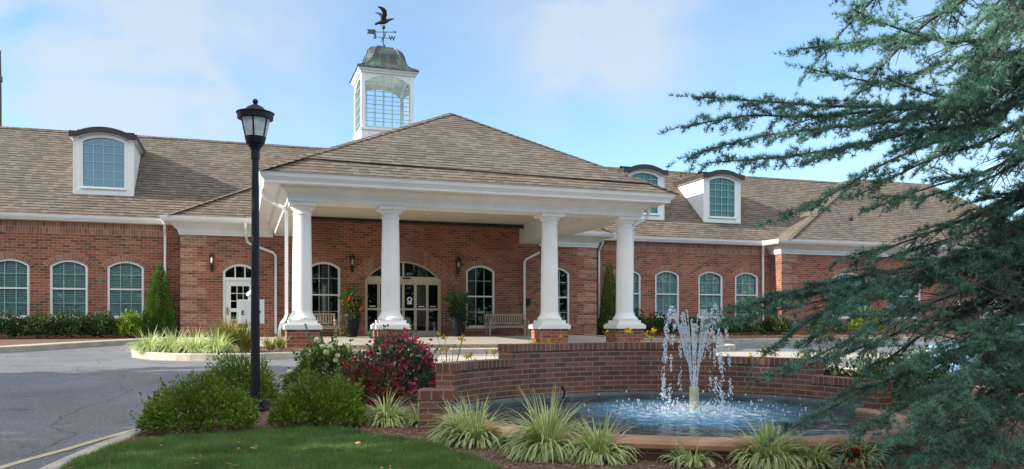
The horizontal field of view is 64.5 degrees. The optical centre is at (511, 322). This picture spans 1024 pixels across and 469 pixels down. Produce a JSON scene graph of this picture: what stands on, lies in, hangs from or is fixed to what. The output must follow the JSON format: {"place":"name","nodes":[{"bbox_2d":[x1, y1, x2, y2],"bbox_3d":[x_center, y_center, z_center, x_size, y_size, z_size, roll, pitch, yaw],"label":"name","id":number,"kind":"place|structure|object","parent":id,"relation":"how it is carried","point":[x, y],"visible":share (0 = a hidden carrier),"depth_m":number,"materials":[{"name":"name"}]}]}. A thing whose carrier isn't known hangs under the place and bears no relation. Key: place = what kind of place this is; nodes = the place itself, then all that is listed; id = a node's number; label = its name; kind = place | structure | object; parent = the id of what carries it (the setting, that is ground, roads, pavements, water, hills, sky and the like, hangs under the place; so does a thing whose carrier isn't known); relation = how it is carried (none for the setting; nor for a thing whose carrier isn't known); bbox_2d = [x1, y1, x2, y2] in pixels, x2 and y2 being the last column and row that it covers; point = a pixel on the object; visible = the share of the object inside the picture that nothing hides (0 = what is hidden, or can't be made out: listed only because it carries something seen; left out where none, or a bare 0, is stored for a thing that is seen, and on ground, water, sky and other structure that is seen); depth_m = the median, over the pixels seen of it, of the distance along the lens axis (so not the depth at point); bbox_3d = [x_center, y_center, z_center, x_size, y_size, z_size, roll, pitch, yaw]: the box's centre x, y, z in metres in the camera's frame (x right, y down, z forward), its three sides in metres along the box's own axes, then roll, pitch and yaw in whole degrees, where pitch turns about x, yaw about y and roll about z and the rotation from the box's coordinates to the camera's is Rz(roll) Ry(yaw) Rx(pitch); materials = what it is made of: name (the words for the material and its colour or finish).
{"place":"outdoors","nodes":[
{"label":"outdoors","id":0,"kind":"place"},
{"bbox_2d":[0,337,141,345],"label":"wing bed","id":1,"kind":"object","parent":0,"point":[11,341],"visible":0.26,"depth_m":27.98,"materials":[{"name":"brown soil"}]},
{"bbox_2d":[0,310,37,336],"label":"hedge shrub","id":2,"kind":"object","parent":1,"relation":"on","point":[4,324],"visible":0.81,"depth_m":29.00,"materials":[{"name":"green plant"}]},
{"bbox_2d":[7,307,71,338],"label":"hedge shrub","id":3,"kind":"object","parent":1,"relation":"on","point":[40,324],"visible":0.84,"depth_m":29.27,"materials":[{"name":"green plant"}]},
{"bbox_2d":[37,306,100,337],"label":"hedge shrub","id":4,"kind":"object","parent":1,"relation":"on","point":[76,321],"visible":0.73,"depth_m":29.70,"materials":[{"name":"green plant"}]},
{"bbox_2d":[76,310,132,337],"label":"hedge shrub","id":5,"kind":"object","parent":1,"relation":"on","point":[102,323],"visible":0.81,"depth_m":30.02,"materials":[{"name":"green plant"}]},
{"bbox_2d":[111,308,148,337],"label":"hedge shrub","id":6,"kind":"object","parent":1,"relation":"on","point":[133,321],"visible":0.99,"depth_m":30.23,"materials":[{"name":"green plant"}]},
{"bbox_2d":[142,262,178,337],"bbox_3d":[-13.636,-0.873,31.347,1.389,3.046,1.324,0,0,-18],"label":"conical evergreen","id":7,"kind":"object","parent":1,"relation":"on","point":[155,318],"visible":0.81,"depth_m":31.07,"materials":[{"name":"green plant"}]},
{"bbox_2d":[56,422,508,468],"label":"lawn grass","id":8,"kind":"structure","parent":0,"point":[325,449],"depth_m":7.20,"materials":[{"name":"green plant"}]},
{"bbox_2d":[64,430,465,468],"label":"fallen leaves","id":9,"kind":"object","parent":8,"relation":"on","point":[357,442],"visible":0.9,"depth_m":7.16,"materials":[{"name":"brown plant"}]},
{"bbox_2d":[178,335,653,345],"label":"portico floor","id":10,"kind":"structure","parent":0,"point":[501,339],"depth_m":29.91,"materials":[{"name":"concrete"}]},
{"bbox_2d":[289,313,336,336],"bbox_3d":[-7.888,0.095,32.148,1.810,0.940,0.720,0,0,-18],"label":"park bench","id":11,"kind":"object","parent":10,"relation":"on","point":[334,325],"visible":0.4,"depth_m":32.54,"materials":[{"name":"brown wood"}]},
{"bbox_2d":[343,313,359,336],"bbox_3d":[-6.358,0.100,32.144,0.670,0.930,0.666,0,0,-18],"label":"flower pot","id":12,"kind":"object","parent":10,"relation":"on","point":[353,326],"visible":0.91,"depth_m":31.90,"materials":[{"name":"black ceramic"}]},
{"bbox_2d":[338,285,364,335],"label":"potted plant","id":13,"kind":"object","parent":12,"relation":"in","point":[353,297],"visible":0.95,"depth_m":31.97,"materials":[{"name":"green plant"}]},
{"bbox_2d":[450,314,465,335],"bbox_3d":[-2.233,0.100,33.524,0.670,0.930,0.666,0,0,-18],"label":"flower pot","id":14,"kind":"object","parent":10,"relation":"on","point":[457,327],"visible":0.76,"depth_m":33.28,"materials":[{"name":"black ceramic"}]},
{"bbox_2d":[441,287,474,327],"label":"potted plant","id":15,"kind":"object","parent":14,"relation":"in","point":[452,298],"visible":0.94,"depth_m":33.44,"materials":[{"name":"green plant"}]},
{"bbox_2d":[485,314,529,335],"bbox_3d":[-0.207,0.095,34.718,1.810,0.940,0.720,0,0,-18],"label":"park bench","id":16,"kind":"object","parent":10,"relation":"on","point":[523,326],"visible":1,"depth_m":34.80,"materials":[{"name":"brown wood"}]},
{"bbox_2d":[0,341,941,468],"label":"road","id":17,"kind":"structure","parent":0,"point":[54,400],"depth_m":13.19,"materials":[{"name":"grey asphalt"}]},
{"bbox_2d":[0,428,134,468],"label":"edge line","id":18,"kind":"object","parent":17,"relation":"on","point":[52,452],"visible":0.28,"depth_m":8.33,"materials":[{"name":"paint"}]},
{"bbox_2d":[152,355,439,361],"bbox_3d":[-1.701,0.891,21.083,14.692,0.019,1.419,0,0,-18],"label":"edge line","id":19,"kind":"object","parent":17,"relation":"on","point":[215,361],"visible":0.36,"depth_m":18.71,"materials":[{"name":"paint"}]},
{"bbox_2d":[132,343,735,360],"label":"island kerb","id":20,"kind":"structure","parent":17,"relation":"on","point":[210,357],"depth_m":19.75,"materials":[{"name":"concrete"}]},
{"bbox_2d":[168,344,723,354],"bbox_3d":[-1.167,0.750,23.200,17.716,0.062,4.256,0,0,-18],"label":"island bed","id":21,"kind":"object","parent":17,"relation":"on","point":[265,351],"visible":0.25,"depth_m":22.82,"materials":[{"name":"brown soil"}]},
{"bbox_2d":[125,326,167,352],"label":"grass clump","id":22,"kind":"object","parent":21,"relation":"on","point":[148,347],"visible":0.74,"depth_m":19.89,"materials":[{"name":"green plant"}]},
{"bbox_2d":[145,328,191,352],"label":"grass clump","id":23,"kind":"object","parent":21,"relation":"on","point":[166,348],"visible":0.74,"depth_m":19.77,"materials":[{"name":"green plant"}]},
{"bbox_2d":[165,328,211,352],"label":"grass clump","id":24,"kind":"object","parent":21,"relation":"on","point":[191,345],"visible":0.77,"depth_m":19.58,"materials":[{"name":"green plant"}]},
{"bbox_2d":[193,325,243,352],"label":"grass clump","id":25,"kind":"object","parent":21,"relation":"on","point":[215,346],"visible":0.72,"depth_m":19.54,"materials":[{"name":"green plant"}]},
{"bbox_2d":[195,314,250,351],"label":"daylily","id":26,"kind":"object","parent":21,"relation":"on","point":[223,328],"visible":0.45,"depth_m":20.48,"materials":[{"name":"green plant"}]},
{"bbox_2d":[221,319,268,351],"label":"daylily","id":27,"kind":"object","parent":21,"relation":"on","point":[243,340],"visible":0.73,"depth_m":20.40,"materials":[{"name":"green plant"}]},
{"bbox_2d":[237,290,263,330],"bbox_3d":[-7.422,-0.085,23.034,0.740,1.670,0.236,0,0,-18],"label":"post sign","id":28,"kind":"object","parent":21,"relation":"on","point":[244,308],"visible":0.54,"depth_m":22.90,"materials":[{"name":"white paint"}]},
{"bbox_2d":[261,332,282,349],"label":"daylily","id":29,"kind":"object","parent":21,"relation":"on","point":[269,345],"visible":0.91,"depth_m":21.78,"materials":[{"name":"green plant"}]},
{"bbox_2d":[268,333,288,348],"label":"daylily","id":30,"kind":"object","parent":21,"relation":"on","point":[282,343],"visible":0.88,"depth_m":22.27,"materials":[{"name":"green plant"}]},
{"bbox_2d":[442,354,497,355],"bbox_3d":[-0.238,0.872,21.985,3.500,0.005,0.350,0,0,-18],"label":"paver strip","id":31,"kind":"object","parent":17,"relation":"on","point":[466,355],"visible":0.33,"depth_m":21.47,"materials":[{"name":"brick"}]},
{"bbox_2d":[434,352,909,362],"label":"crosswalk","id":32,"kind":"structure","parent":17,"relation":"on","point":[781,354],"depth_m":22.20,"materials":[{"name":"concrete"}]},
{"bbox_2d":[585,334,948,343],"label":"kerb","id":33,"kind":"structure","parent":17,"relation":"on","point":[733,341],"depth_m":31.48,"materials":[{"name":"concrete"}]},
{"bbox_2d":[0,0,1023,220],"label":"sky","id":34,"kind":"structure","parent":0,"point":[589,80],"materials":[{"name":"blue"}]},
{"bbox_2d":[47,367,1023,468],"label":"flower bed","id":35,"kind":"object","parent":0,"point":[519,465],"depth_m":7.73,"materials":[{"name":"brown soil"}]},
{"bbox_2d":[130,362,264,434],"bbox_3d":[-3.405,0.839,8.842,1.447,0.793,1.170,0,0,-18],"label":"round shrub","id":36,"kind":"object","parent":35,"relation":"on","point":[191,403],"visible":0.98,"depth_m":8.59,"materials":[{"name":"green plant"}]},
{"bbox_2d":[202,346,286,401],"bbox_3d":[-3.652,0.741,10.900,1.212,0.845,1.063,0,0,-18],"label":"round shrub","id":37,"kind":"object","parent":35,"relation":"on","point":[240,371],"visible":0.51,"depth_m":10.77,"materials":[{"name":"green plant"}]},
{"bbox_2d":[236,99,274,411],"bbox_3d":[-3.304,-0.870,10.441,0.480,4.018,0.480,0,0,-18],"label":"street lamp","id":38,"kind":"object","parent":35,"relation":"on","point":[255,118],"visible":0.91,"depth_m":10.39,"materials":[{"name":"black metal"}]},
{"bbox_2d":[266,356,373,426],"bbox_3d":[-2.173,0.797,9.278,1.192,0.877,1.060,0,0,-7],"label":"round shrub","id":39,"kind":"object","parent":35,"relation":"on","point":[296,401],"visible":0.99,"depth_m":9.06,"materials":[{"name":"green plant"}]},
{"bbox_2d":[279,324,370,391],"bbox_3d":[-2.733,0.567,11.989,1.256,1.114,1.187,0,0,8],"label":"rose bush","id":40,"kind":"object","parent":35,"relation":"on","point":[321,355],"visible":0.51,"depth_m":11.77,"materials":[{"name":"green plant"}]},
{"bbox_2d":[324,349,405,404],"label":"rose bush","id":41,"kind":"object","parent":35,"relation":"on","point":[358,372],"visible":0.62,"depth_m":10.88,"materials":[{"name":"red plant"}]},
{"bbox_2d":[355,390,416,427],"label":"grass clump","id":42,"kind":"object","parent":35,"relation":"on","point":[385,415],"visible":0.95,"depth_m":9.40,"materials":[{"name":"green plant"}]},
{"bbox_2d":[355,324,444,400],"bbox_3d":[-1.609,0.582,11.633,1.415,1.144,1.171,0,0,-18],"label":"rose bush","id":43,"kind":"object","parent":35,"relation":"on","point":[423,367],"visible":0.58,"depth_m":11.40,"materials":[{"name":"red plant"}]},
{"bbox_2d":[398,402,418,427],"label":"grass clump","id":44,"kind":"object","parent":35,"relation":"on","point":[414,418],"visible":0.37,"depth_m":9.36,"materials":[{"name":"green plant"}]},
{"bbox_2d":[434,332,465,362],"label":"daylily","id":45,"kind":"object","parent":35,"relation":"on","point":[446,348],"visible":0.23,"depth_m":13.05,"materials":[{"name":"yellow plant"}]},
{"bbox_2d":[420,396,488,445],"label":"grass clump","id":46,"kind":"object","parent":35,"relation":"on","point":[440,428],"visible":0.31,"depth_m":8.15,"materials":[{"name":"green plant"}]},
{"bbox_2d":[433,393,512,448],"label":"grass clump","id":47,"kind":"object","parent":35,"relation":"on","point":[474,433],"visible":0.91,"depth_m":7.86,"materials":[{"name":"green plant"}]},
{"bbox_2d":[463,350,487,359],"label":"daylily","id":48,"kind":"object","parent":35,"relation":"on","point":[469,355],"visible":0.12,"depth_m":12.87,"materials":[{"name":"yellow plant"}]},
{"bbox_2d":[488,382,604,463],"bbox_3d":[0.332,0.873,7.291,1.125,0.646,1.160,0,0,-18],"label":"grass clump","id":49,"kind":"object","parent":35,"relation":"on","point":[543,445],"visible":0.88,"depth_m":7.14,"materials":[{"name":"green plant"}]},
{"bbox_2d":[547,334,562,342],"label":"daylily","id":50,"kind":"object","parent":35,"relation":"on","point":[559,337],"visible":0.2,"depth_m":13.40,"materials":[{"name":"yellow plant"}]},
{"bbox_2d":[134,413,1015,466],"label":"fallen leaves","id":51,"kind":"object","parent":35,"relation":"on","point":[531,459],"visible":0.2,"depth_m":8.34,"materials":[{"name":"brown plant"}]},
{"bbox_2d":[556,407,647,466],"bbox_3d":[0.748,0.949,7.075,0.853,0.494,0.869,0,0,-18],"label":"grass clump","id":52,"kind":"object","parent":35,"relation":"on","point":[600,450],"visible":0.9,"depth_m":6.92,"materials":[{"name":"green plant"}]},
{"bbox_2d":[603,330,630,340],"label":"daylily","id":53,"kind":"object","parent":35,"relation":"on","point":[606,331],"visible":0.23,"depth_m":13.99,"materials":[{"name":"yellow plant"}]},
{"bbox_2d":[624,327,656,341],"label":"daylily","id":54,"kind":"object","parent":35,"relation":"on","point":[630,332],"visible":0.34,"depth_m":13.89,"materials":[{"name":"yellow plant"}]},
{"bbox_2d":[657,432,723,467],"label":"grass clump","id":55,"kind":"object","parent":35,"relation":"on","point":[688,458],"visible":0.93,"depth_m":6.79,"materials":[{"name":"green plant"}]},
{"bbox_2d":[718,411,816,468],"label":"grass clump","id":56,"kind":"object","parent":35,"relation":"on","point":[771,456],"visible":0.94,"depth_m":6.67,"materials":[{"name":"green plant"}]},
{"bbox_2d":[778,431,845,468],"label":"grass clump","id":57,"kind":"object","parent":35,"relation":"on","point":[822,455],"visible":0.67,"depth_m":6.72,"materials":[{"name":"green plant"}]},
{"bbox_2d":[804,345,850,376],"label":"dark shrub","id":58,"kind":"object","parent":35,"relation":"on","point":[829,372],"visible":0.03,"depth_m":11.43,"materials":[{"name":"green plant"}]},
{"bbox_2d":[654,0,1023,468],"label":"cedar tree","id":59,"kind":"object","parent":35,"relation":"on","point":[999,351],"visible":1,"depth_m":6.67,"materials":[{"name":"green plant"}]},
{"bbox_2d":[837,440,867,464],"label":"red flower","id":60,"kind":"object","parent":35,"relation":"on","point":[855,450],"visible":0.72,"depth_m":6.82,"materials":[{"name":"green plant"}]},
{"bbox_2d":[830,425,895,467],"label":"grass clump","id":61,"kind":"object","parent":35,"relation":"on","point":[861,460],"visible":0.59,"depth_m":6.84,"materials":[{"name":"green plant"}]},
{"bbox_2d":[836,344,920,404],"bbox_3d":[5.199,0.769,11.512,1.092,0.930,1.193,0,0,39],"label":"dark shrub","id":62,"kind":"object","parent":35,"relation":"on","point":[877,370],"visible":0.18,"depth_m":11.46,"materials":[{"name":"green plant"}]},
{"bbox_2d":[891,330,954,397],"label":"dark shrub","id":63,"kind":"object","parent":35,"relation":"on","point":[936,374],"visible":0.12,"depth_m":12.00,"materials":[{"name":"green plant"}]},
{"bbox_2d":[602,333,958,338],"bbox_3d":[18.929,0.633,38.722,31.525,0.106,7.891,0,0,-18],"label":"bed","id":64,"kind":"object","parent":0,"point":[757,336],"visible":0.36,"depth_m":36.84,"materials":[{"name":"brown soil"}]},
{"bbox_2d":[597,259,615,334],"bbox_3d":[4.459,-1.138,37.245,1.109,3.577,1.089,0,0,-18],"label":"conical evergreen","id":65,"kind":"object","parent":64,"relation":"on","point":[606,312],"visible":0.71,"depth_m":37.05,"materials":[{"name":"green plant"}]},
{"bbox_2d":[634,308,649,332],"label":"hedge shrub","id":66,"kind":"object","parent":64,"relation":"on","point":[642,320],"visible":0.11,"depth_m":36.79,"materials":[{"name":"green plant"}]},
{"bbox_2d":[644,312,676,334],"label":"hedge shrub","id":67,"kind":"object","parent":64,"relation":"on","point":[656,322],"visible":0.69,"depth_m":37.01,"materials":[{"name":"green plant"}]},
{"bbox_2d":[673,315,705,333],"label":"hedge shrub","id":68,"kind":"object","parent":64,"relation":"on","point":[693,321],"visible":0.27,"depth_m":37.76,"materials":[{"name":"green plant"}]},
{"bbox_2d":[709,312,744,334],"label":"hedge shrub","id":69,"kind":"object","parent":64,"relation":"on","point":[734,329],"visible":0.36,"depth_m":37.97,"materials":[{"name":"green plant"}]},
{"bbox_2d":[728,315,768,334],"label":"hedge shrub","id":70,"kind":"object","parent":64,"relation":"on","point":[760,328],"visible":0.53,"depth_m":38.42,"materials":[{"name":"green plant"}]},
{"bbox_2d":[604,333,924,339],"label":"fallen leaves","id":71,"kind":"object","parent":64,"relation":"on","point":[749,337],"visible":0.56,"depth_m":35.49,"materials":[{"name":"brown plant"}]},
{"bbox_2d":[760,311,793,334],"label":"hedge shrub","id":72,"kind":"object","parent":64,"relation":"on","point":[773,326],"visible":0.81,"depth_m":38.98,"materials":[{"name":"green plant"}]},
{"bbox_2d":[804,309,848,334],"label":"hedge shrub","id":73,"kind":"object","parent":64,"relation":"on","point":[833,328],"visible":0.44,"depth_m":39.20,"materials":[{"name":"green plant"}]},
{"bbox_2d":[846,306,886,334],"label":"hedge shrub","id":74,"kind":"object","parent":64,"relation":"on","point":[854,325],"visible":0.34,"depth_m":40.00,"materials":[{"name":"green plant"}]},
{"bbox_2d":[923,324,1022,386],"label":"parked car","id":75,"kind":"object","parent":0,"point":[929,346],"visible":0.06,"depth_m":14.89,"materials":[{"name":"white paint"}]},
{"bbox_3d":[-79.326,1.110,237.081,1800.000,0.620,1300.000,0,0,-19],"label":"ground","id":76,"kind":"structure","parent":0,"visible":0},
{"bbox_2d":[0,50,2,125],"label":"utility pole","id":77,"kind":"object","parent":76,"relation":"on","point":[1,79],"visible":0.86,"depth_m":43.49,"materials":[{"name":"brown wood"}]},
{"bbox_2d":[0,337,178,352],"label":"wing kerb","id":78,"kind":"structure","parent":76,"relation":"on","point":[38,347],"depth_m":24.69,"materials":[{"name":"concrete"}]},
{"bbox_2d":[0,45,1021,347],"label":"brick building","id":79,"kind":"structure","parent":76,"relation":"on","point":[106,219],"depth_m":32.45,"materials":[{"name":"red brick"}]},
{"bbox_2d":[0,258,29,318],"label":"window","id":80,"kind":"structure","parent":79,"relation":"in","point":[4,285],"depth_m":30.51,"materials":[{"name":"glass"}]},
{"bbox_2d":[49,260,87,318],"bbox_3d":[-16.927,-1.273,31.019,1.340,2.255,0.245,0,0,-19],"label":"window","id":81,"kind":"structure","parent":79,"relation":"in","point":[76,288],"depth_m":31.09,"materials":[{"name":"glass"}]},
{"bbox_2d":[107,261,143,318],"bbox_3d":[-15.059,-1.273,31.644,1.340,2.255,0.245,0,0,-19],"label":"window","id":82,"kind":"structure","parent":79,"relation":"in","point":[127,273],"depth_m":31.71,"materials":[{"name":"glass"}]},
{"bbox_2d":[209,252,214,270],"bbox_3d":[-11.686,-2.365,31.584,0.230,0.730,0.275,0,0,-18],"label":"wall lantern","id":83,"kind":"object","parent":79,"relation":"attached to","point":[211,261],"depth_m":31.54,"materials":[{"name":"brown metal"}]},
{"bbox_2d":[223,264,250,331],"bbox_3d":[-10.761,-0.890,32.098,1.280,2.860,0.143,0,0,-19],"label":"side door","id":84,"kind":"structure","parent":79,"relation":"in","point":[235,281],"depth_m":31.99,"materials":[{"name":"white paint"}]},
{"bbox_2d":[312,262,339,328],"bbox_3d":[-7.678,-1.113,33.127,1.340,2.735,0.172,0,0,-19],"label":"window","id":85,"kind":"structure","parent":79,"relation":"in","point":[318,263],"depth_m":33.22,"materials":[{"name":"white paint"}]},
{"bbox_2d":[350,254,355,272],"bbox_3d":[-6.546,-2.425,33.304,0.230,0.730,0.275,0,0,-18],"label":"wall lantern","id":86,"kind":"object","parent":79,"relation":"attached to","point":[352,264],"depth_m":33.27,"materials":[{"name":"brown metal"}]},
{"bbox_2d":[367,6,395,46],"bbox_3d":[-6.325,-14.260,39.483,1.113,1.920,0.981,0,0,23],"label":"weathervane","id":87,"kind":"object","parent":79,"relation":"on","point":[383,19],"visible":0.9,"depth_m":39.38,"materials":[{"name":"black metal"}]},
{"bbox_2d":[365,261,440,335],"bbox_3d":[-4.585,-1.005,34.187,3.240,3.150,0.110,0,0,-19],"label":"entrance door","id":88,"kind":"structure","parent":79,"relation":"in","point":[415,281],"depth_m":34.32,"materials":[{"name":"beige wood"}]},
{"bbox_2d":[456,257,460,274],"bbox_3d":[-2.297,-2.425,34.725,0.230,0.730,0.275,0,0,-18],"label":"wall lantern","id":89,"kind":"object","parent":79,"relation":"attached to","point":[458,265],"depth_m":34.74,"materials":[{"name":"brown metal"}]},
{"bbox_2d":[466,265,494,327],"bbox_3d":[-1.381,-1.113,35.234,1.340,2.735,0.172,0,0,-19],"label":"window","id":90,"kind":"structure","parent":79,"relation":"in","point":[493,273],"depth_m":35.25,"materials":[{"name":"white paint"}]},
{"bbox_2d":[558,267,568,322],"bbox_3d":[1.966,-1.113,36.354,1.340,2.735,0.172,0,0,-19],"label":"window","id":91,"kind":"structure","parent":79,"relation":"in","point":[559,269],"depth_m":36.53,"materials":[{"name":"white paint"}]},
{"bbox_2d":[633,271,640,317],"bbox_3d":[5.501,-1.353,38.524,1.340,2.335,0.245,0,0,-19],"label":"window","id":92,"kind":"structure","parent":79,"relation":"in","point":[638,278],"depth_m":38.70,"materials":[{"name":"glass"}]},
{"bbox_2d":[655,270,678,318],"bbox_3d":[7.459,-1.353,39.179,1.350,2.335,0.245,0,0,-19],"label":"window","id":93,"kind":"structure","parent":79,"relation":"in","point":[671,282],"depth_m":39.27,"materials":[{"name":"white paint"}]},
{"bbox_2d":[698,271,722,318],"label":"window","id":94,"kind":"structure","parent":79,"relation":"in","point":[709,273],"depth_m":40.03,"materials":[{"name":"white paint"}]},
{"bbox_2d":[735,272,757,316],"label":"window","id":95,"kind":"structure","parent":79,"relation":"in","point":[738,295],"depth_m":40.67,"materials":[{"name":"white paint"}]},
{"bbox_2d":[831,273,866,318],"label":"window","id":96,"kind":"structure","parent":79,"relation":"in","point":[844,317],"depth_m":41.54,"materials":[{"name":"white paint"}]},
{"bbox_2d":[889,276,921,318],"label":"window","id":97,"kind":"structure","parent":79,"relation":"in","point":[910,290],"depth_m":42.82,"materials":[{"name":"white paint"}]},
{"bbox_2d":[980,292,1006,317],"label":"window","id":98,"kind":"structure","parent":79,"relation":"in","point":[981,292],"depth_m":44.63,"materials":[{"name":"white paint"}]},
{"bbox_2d":[39,365,983,468],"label":"kerb","id":99,"kind":"structure","parent":76,"relation":"on","point":[88,450],"depth_m":7.71,"materials":[{"name":"concrete"}]},
{"bbox_2d":[418,342,892,431],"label":"garden wall","id":100,"kind":"structure","parent":76,"relation":"on","point":[538,369],"depth_m":10.82,"materials":[{"name":"brick"}]},
{"bbox_2d":[441,391,914,462],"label":"fountain pool","id":101,"kind":"structure","parent":76,"relation":"on","point":[656,446],"depth_m":7.25,"materials":[{"name":"stone"}]},
{"bbox_2d":[561,386,570,400],"bbox_3d":[0.709,0.947,10.699,0.178,0.238,0.147,0,0,-18],"label":"spout pipe","id":102,"kind":"object","parent":101,"relation":"attached to","point":[562,387],"visible":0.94,"depth_m":10.68,"materials":[{"name":"brown metal"}]},
{"bbox_2d":[468,398,889,436],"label":"water","id":103,"kind":"structure","parent":101,"relation":"in","point":[648,423],"depth_m":8.89,"materials":[{"name":"blue liquid"}]},
{"bbox_2d":[569,303,805,423],"bbox_3d":[2.031,0.585,9.534,2.657,1.631,2.656,0,0,23],"label":"fountain jet","id":104,"kind":"object","parent":103,"relation":"in","point":[694,402],"visible":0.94,"depth_m":9.50,"materials":[{"name":"white liquid"}]}
]}

